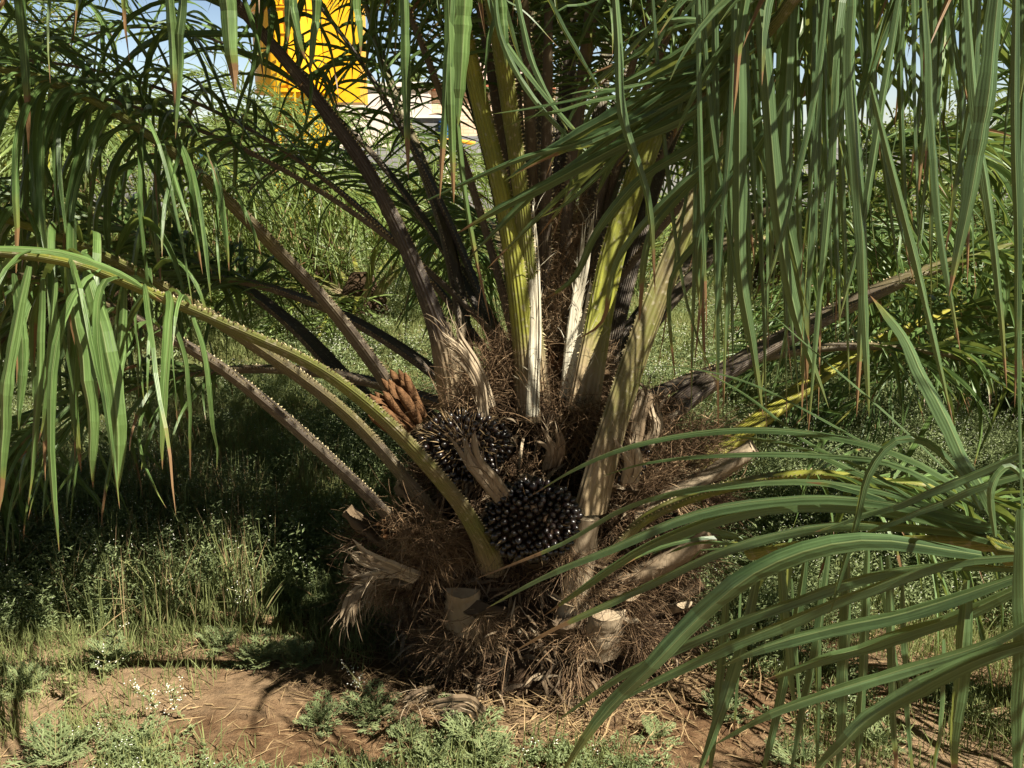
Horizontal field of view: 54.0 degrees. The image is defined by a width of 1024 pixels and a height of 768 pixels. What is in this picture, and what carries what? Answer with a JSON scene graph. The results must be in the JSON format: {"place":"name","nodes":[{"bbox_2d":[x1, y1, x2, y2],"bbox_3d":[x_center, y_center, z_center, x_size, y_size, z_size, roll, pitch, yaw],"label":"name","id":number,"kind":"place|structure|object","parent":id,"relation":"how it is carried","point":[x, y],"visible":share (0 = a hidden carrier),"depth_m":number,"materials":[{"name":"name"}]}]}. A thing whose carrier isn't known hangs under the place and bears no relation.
{"place":"outdoors","nodes":[
{"label":"outdoors","id":0,"kind":"place"},
{"bbox_2d":[0,0,1011,147],"label":"sky","id":1,"kind":"structure","parent":0,"point":[213,14],"materials":[{"name":"blue"}]},
{"bbox_2d":[0,178,1023,767],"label":"ground","id":2,"kind":"structure","parent":0,"point":[220,690],"depth_m":3.01,"materials":[{"name":"red soil"}]},
{"bbox_2d":[0,659,52,701],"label":"feathery weed","id":3,"kind":"object","parent":2,"relation":"on","point":[19,676],"visible":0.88,"depth_m":3.11,"materials":[{"name":"green plant"}]},
{"bbox_2d":[0,710,92,767],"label":"feathery weed","id":4,"kind":"object","parent":2,"relation":"on","point":[70,756],"visible":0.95,"depth_m":2.75,"materials":[{"name":"green plant"}]},
{"bbox_2d":[59,651,79,707],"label":"flowering weed","id":5,"kind":"object","parent":2,"relation":"on","point":[70,679],"visible":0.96,"depth_m":3.01,"materials":[{"name":"green plant"}]},
{"bbox_2d":[0,0,220,362],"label":"oil palm","id":6,"kind":"object","parent":2,"relation":"on","point":[58,9],"visible":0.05,"depth_m":10.60,"materials":[{"name":"green plant"}]},
{"bbox_2d":[92,623,128,682],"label":"flowering weed","id":7,"kind":"object","parent":2,"relation":"on","point":[108,650],"visible":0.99,"depth_m":3.15,"materials":[{"name":"green plant"}]},
{"bbox_2d":[83,630,142,672],"bbox_3d":[-1.281,0.870,3.236,0.177,0.103,0.178,0,13,0],"label":"feathery weed","id":8,"kind":"object","parent":2,"relation":"on","point":[99,653],"visible":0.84,"depth_m":3.23,"materials":[{"name":"green plant"}]},
{"bbox_2d":[2,23,254,236],"bbox_3d":[-7.625,-2.429,12.957,8.895,5.874,8.811,0,13,0],"label":"oil palm","id":9,"kind":"object","parent":2,"relation":"on","point":[169,106],"visible":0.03,"depth_m":12.22,"materials":[{"name":"green plant"}]},
{"bbox_2d":[123,560,154,595],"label":"flowering weed","id":10,"kind":"object","parent":2,"relation":"on","point":[127,562],"visible":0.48,"depth_m":3.68,"materials":[{"name":"green plant"}]},
{"bbox_2d":[111,715,169,762],"bbox_3d":[-1.019,0.983,2.783,0.163,0.081,0.216,0,13,0],"label":"feathery weed","id":11,"kind":"object","parent":2,"relation":"on","point":[148,734],"visible":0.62,"depth_m":2.80,"materials":[{"name":"green plant"}]},
{"bbox_2d":[123,680,159,719],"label":"flowering weed","id":12,"kind":"object","parent":2,"relation":"on","point":[153,704],"visible":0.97,"depth_m":2.90,"materials":[{"name":"green plant"}]},
{"bbox_2d":[151,539,165,567],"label":"flowering weed","id":13,"kind":"object","parent":2,"relation":"on","point":[158,548],"visible":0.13,"depth_m":3.82,"materials":[{"name":"green plant"}]},
{"bbox_2d":[164,677,185,720],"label":"flowering weed","id":14,"kind":"object","parent":2,"relation":"on","point":[173,699],"visible":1,"depth_m":2.91,"materials":[{"name":"green plant"}]},
{"bbox_2d":[193,625,237,658],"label":"feathery weed","id":15,"kind":"object","parent":2,"relation":"on","point":[213,641],"visible":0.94,"depth_m":3.35,"materials":[{"name":"green plant"}]},
{"bbox_2d":[191,99,287,147],"bbox_3d":[-10.380,-9.030,38.920,5.210,3.876,4.971,9,15,35],"label":"tree","id":16,"kind":"object","parent":2,"relation":"on","point":[234,129],"visible":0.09,"depth_m":37.64,"materials":[{"name":"green plant"}]},
{"bbox_2d":[228,584,251,624],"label":"flowering weed","id":17,"kind":"object","parent":2,"relation":"on","point":[240,590],"visible":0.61,"depth_m":3.51,"materials":[{"name":"green plant"}]},
{"bbox_2d":[0,1,501,360],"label":"oil palm","id":18,"kind":"object","parent":2,"relation":"on","point":[281,204],"visible":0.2,"depth_m":7.59,"materials":[{"name":"green plant"}]},
{"bbox_2d":[220,627,297,672],"bbox_3d":[-0.822,0.869,3.270,0.228,0.112,0.228,4,13,16],"label":"feathery weed","id":19,"kind":"object","parent":2,"relation":"on","point":[271,649],"visible":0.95,"depth_m":3.26,"materials":[{"name":"green plant"}]},
{"bbox_2d":[272,638,327,669],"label":"feathery weed","id":20,"kind":"object","parent":2,"relation":"on","point":[293,655],"visible":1,"depth_m":3.25,"materials":[{"name":"green plant"}]},
{"bbox_2d":[251,0,367,217],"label":"yellow silo","id":21,"kind":"object","parent":2,"relation":"on","point":[345,96],"visible":0.17,"depth_m":25.33,"materials":[{"name":"paint"}]},
{"bbox_2d":[136,47,493,320],"bbox_3d":[-2.057,-1.756,11.534,5.564,3.716,5.424,6,14,24],"label":"oil palm","id":22,"kind":"object","parent":2,"relation":"on","point":[312,128],"visible":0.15,"depth_m":9.96,"materials":[{"name":"green plant"}]},
{"bbox_2d":[293,690,344,737],"bbox_3d":[-0.557,0.956,2.925,0.146,0.087,0.181,0,13,0],"label":"feathery weed","id":23,"kind":"object","parent":2,"relation":"on","point":[326,713],"visible":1,"depth_m":2.92,"materials":[{"name":"green plant"}]},
{"bbox_2d":[183,196,496,346],"bbox_3d":[-1.511,-0.827,10.067,4.272,2.254,4.286,0,13,0],"label":"oil palm","id":24,"kind":"object","parent":2,"relation":"on","point":[352,294],"visible":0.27,"depth_m":9.73,"materials":[{"name":"green plant"}]},
{"bbox_2d":[341,659,366,695],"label":"flowering weed","id":25,"kind":"object","parent":2,"relation":"on","point":[359,684],"visible":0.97,"depth_m":3.07,"materials":[{"name":"green plant"}]},
{"bbox_2d":[335,678,402,735],"bbox_3d":[-0.426,0.943,2.950,0.201,0.111,0.227,0,13,0],"label":"feathery weed","id":26,"kind":"object","parent":2,"relation":"on","point":[365,703],"visible":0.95,"depth_m":2.96,"materials":[{"name":"green plant"}]},
{"bbox_2d":[337,82,431,147],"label":"plastered house","id":27,"kind":"structure","parent":2,"relation":"on","point":[379,125],"depth_m":40.08,"materials":[{"name":"paint"}]},
{"bbox_2d":[382,711,426,753],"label":"feathery weed","id":28,"kind":"object","parent":2,"relation":"on","point":[400,727],"visible":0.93,"depth_m":2.86,"materials":[{"name":"green plant"}]},
{"bbox_2d":[400,58,425,81],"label":"tree","id":29,"kind":"object","parent":2,"relation":"on","point":[414,78],"visible":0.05,"depth_m":57.38,"materials":[{"name":"green plant"}]},
{"bbox_2d":[392,115,479,147],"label":"block shed","id":30,"kind":"structure","parent":2,"relation":"on","point":[430,120],"depth_m":34.88,"materials":[{"name":"grey concrete"}]},
{"bbox_2d":[406,729,468,767],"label":"feathery weed","id":31,"kind":"object","parent":2,"relation":"on","point":[448,741],"visible":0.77,"depth_m":2.77,"materials":[{"name":"green plant"}]},
{"bbox_2d":[438,121,447,143],"bbox_3d":[-2.277,-7.707,35.166,0.560,2.900,0.560,0,13,0],"label":"water tank","id":32,"kind":"object","parent":2,"relation":"on","point":[439,126],"visible":0.11,"depth_m":34.71,"materials":[{"name":"blue plastic"}]},
{"bbox_2d":[438,692,510,749],"bbox_3d":[-0.108,0.959,2.830,0.214,0.118,0.263,0,13,0],"label":"feathery weed","id":33,"kind":"object","parent":2,"relation":"on","point":[461,722],"visible":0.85,"depth_m":2.82,"materials":[{"name":"green plant"}]},
{"bbox_2d":[463,730,523,767],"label":"feathery weed","id":34,"kind":"object","parent":2,"relation":"on","point":[503,746],"visible":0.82,"depth_m":2.69,"materials":[{"name":"green plant"}]},
{"bbox_2d":[431,44,555,135],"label":"brick house","id":35,"kind":"structure","parent":2,"relation":"on","point":[465,129],"depth_m":41.56,"materials":[{"name":"white paint"}]},
{"bbox_2d":[0,510,1005,767],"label":"soil crumbs","id":36,"kind":"object","parent":2,"relation":"on","point":[250,732],"visible":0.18,"depth_m":2.94,"materials":[{"name":"brown soil"}]},
{"bbox_2d":[0,477,1011,767],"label":"straw litter","id":37,"kind":"object","parent":2,"relation":"on","point":[530,705],"visible":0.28,"depth_m":3.00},
{"bbox_2d":[0,0,1023,730],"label":"oil palm","id":38,"kind":"object","parent":2,"relation":"on","point":[542,398],"visible":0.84,"depth_m":2.99,"materials":[{"name":"green plant"}]},
{"bbox_2d":[0,216,1023,767],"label":"ground weeds","id":39,"kind":"object","parent":2,"relation":"on","point":[1002,440],"visible":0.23,"depth_m":4.18,"materials":[{"name":"green plant"}]},
{"bbox_2d":[0,203,1023,767],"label":"grass","id":40,"kind":"structure","parent":2,"relation":"on","point":[198,605],"depth_m":3.63,"materials":[{"name":"plant"}]},
{"bbox_2d":[536,717,543,739],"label":"flowering weed","id":41,"kind":"object","parent":2,"relation":"on","point":[539,725],"visible":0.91,"depth_m":2.82,"materials":[{"name":"green plant"}]},
{"bbox_2d":[451,112,758,272],"bbox_3d":[1.520,-2.565,14.584,5.013,3.144,5.095,0,13,0],"label":"oil palm","id":42,"kind":"object","parent":2,"relation":"on","point":[663,234],"visible":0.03,"depth_m":14.06,"materials":[{"name":"green plant"}]},
{"bbox_2d":[629,714,683,746],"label":"feathery weed","id":43,"kind":"object","parent":2,"relation":"on","point":[664,732],"visible":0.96,"depth_m":2.86,"materials":[{"name":"green plant"}]},
{"bbox_2d":[416,0,1023,767],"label":"oil palm","id":44,"kind":"object","parent":2,"relation":"on","point":[730,78],"visible":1,"depth_m":1.81,"materials":[{"name":"green plant"}]},
{"bbox_2d":[700,690,754,723],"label":"feathery weed","id":45,"kind":"object","parent":2,"relation":"on","point":[711,702],"visible":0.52,"depth_m":2.97,"materials":[{"name":"green plant"}]},
{"bbox_2d":[764,735,825,767],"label":"feathery weed","id":46,"kind":"object","parent":2,"relation":"on","point":[808,754],"visible":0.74,"depth_m":2.74,"materials":[{"name":"green plant"}]},
{"bbox_2d":[634,128,1002,297],"bbox_3d":[3.177,-1.830,11.925,4.969,3.159,5.137,0,13,0],"label":"oil palm","id":47,"kind":"object","parent":2,"relation":"on","point":[658,249],"visible":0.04,"depth_m":11.81,"materials":[{"name":"green plant"}]},
{"bbox_2d":[677,0,1023,479],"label":"oil palm","id":48,"kind":"object","parent":2,"relation":"on","point":[749,373],"visible":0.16,"depth_m":5.70,"materials":[{"name":"green plant"}]},
{"bbox_2d":[705,180,1023,414],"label":"oil palm","id":49,"kind":"object","parent":2,"relation":"on","point":[777,289],"visible":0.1,"depth_m":8.75,"materials":[{"name":"green plant"}]},
{"bbox_2d":[847,707,912,758],"bbox_3d":[1.049,0.983,2.839,0.203,0.102,0.171,0,13,0],"label":"feathery weed","id":50,"kind":"object","parent":2,"relation":"on","point":[872,730],"visible":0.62,"depth_m":2.83,"materials":[{"name":"green plant"}]},
{"bbox_2d":[828,100,1007,147],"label":"tree","id":51,"kind":"object","parent":2,"relation":"on","point":[909,125],"visible":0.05,"depth_m":42.97,"materials":[{"name":"green plant"}]},
{"bbox_2d":[872,121,1012,237],"bbox_3d":[6.642,-1.619,10.416,5.725,4.223,6.306,0,13,0],"label":"oil palm","id":52,"kind":"object","parent":2,"relation":"on","point":[945,164],"visible":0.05,"depth_m":10.54,"materials":[{"name":"green plant"}]},
{"bbox_2d":[923,681,998,723],"bbox_3d":[1.379,0.937,3.082,0.233,0.126,0.197,8,15,31],"label":"feathery weed","id":53,"kind":"object","parent":2,"relation":"on","point":[950,686],"visible":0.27,"depth_m":3.07,"materials":[{"name":"green plant"}]},
{"bbox_2d":[928,82,1009,243],"bbox_3d":[9.308,-2.968,15.708,6.334,4.100,6.778,0,13,0],"label":"oil palm","id":54,"kind":"object","parent":2,"relation":"on","point":[999,98],"visible":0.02,"depth_m":15.44,"materials":[{"name":"green plant"}]},
{"bbox_2d":[90,148,1011,208],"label":"block wall","id":55,"kind":"structure","parent":0,"point":[390,161],"depth_m":33.15,"materials":[{"name":"grey concrete"}]},
{"bbox_3d":[-2.151,-6.761,32.815,0.360,2.080,0.330,0,13,0],"label":"concrete post","id":56,"kind":"object","parent":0,"visible":0},
{"bbox_2d":[438,138,474,145],"bbox_3d":[-1.787,-7.830,32.505,1.207,0.238,0.176,-1,13,-5],"label":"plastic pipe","id":57,"kind":"object","parent":56,"relation":"on","point":[468,143],"visible":0.3,"depth_m":32.49,"materials":[{"name":"yellow plastic"}]}
]}

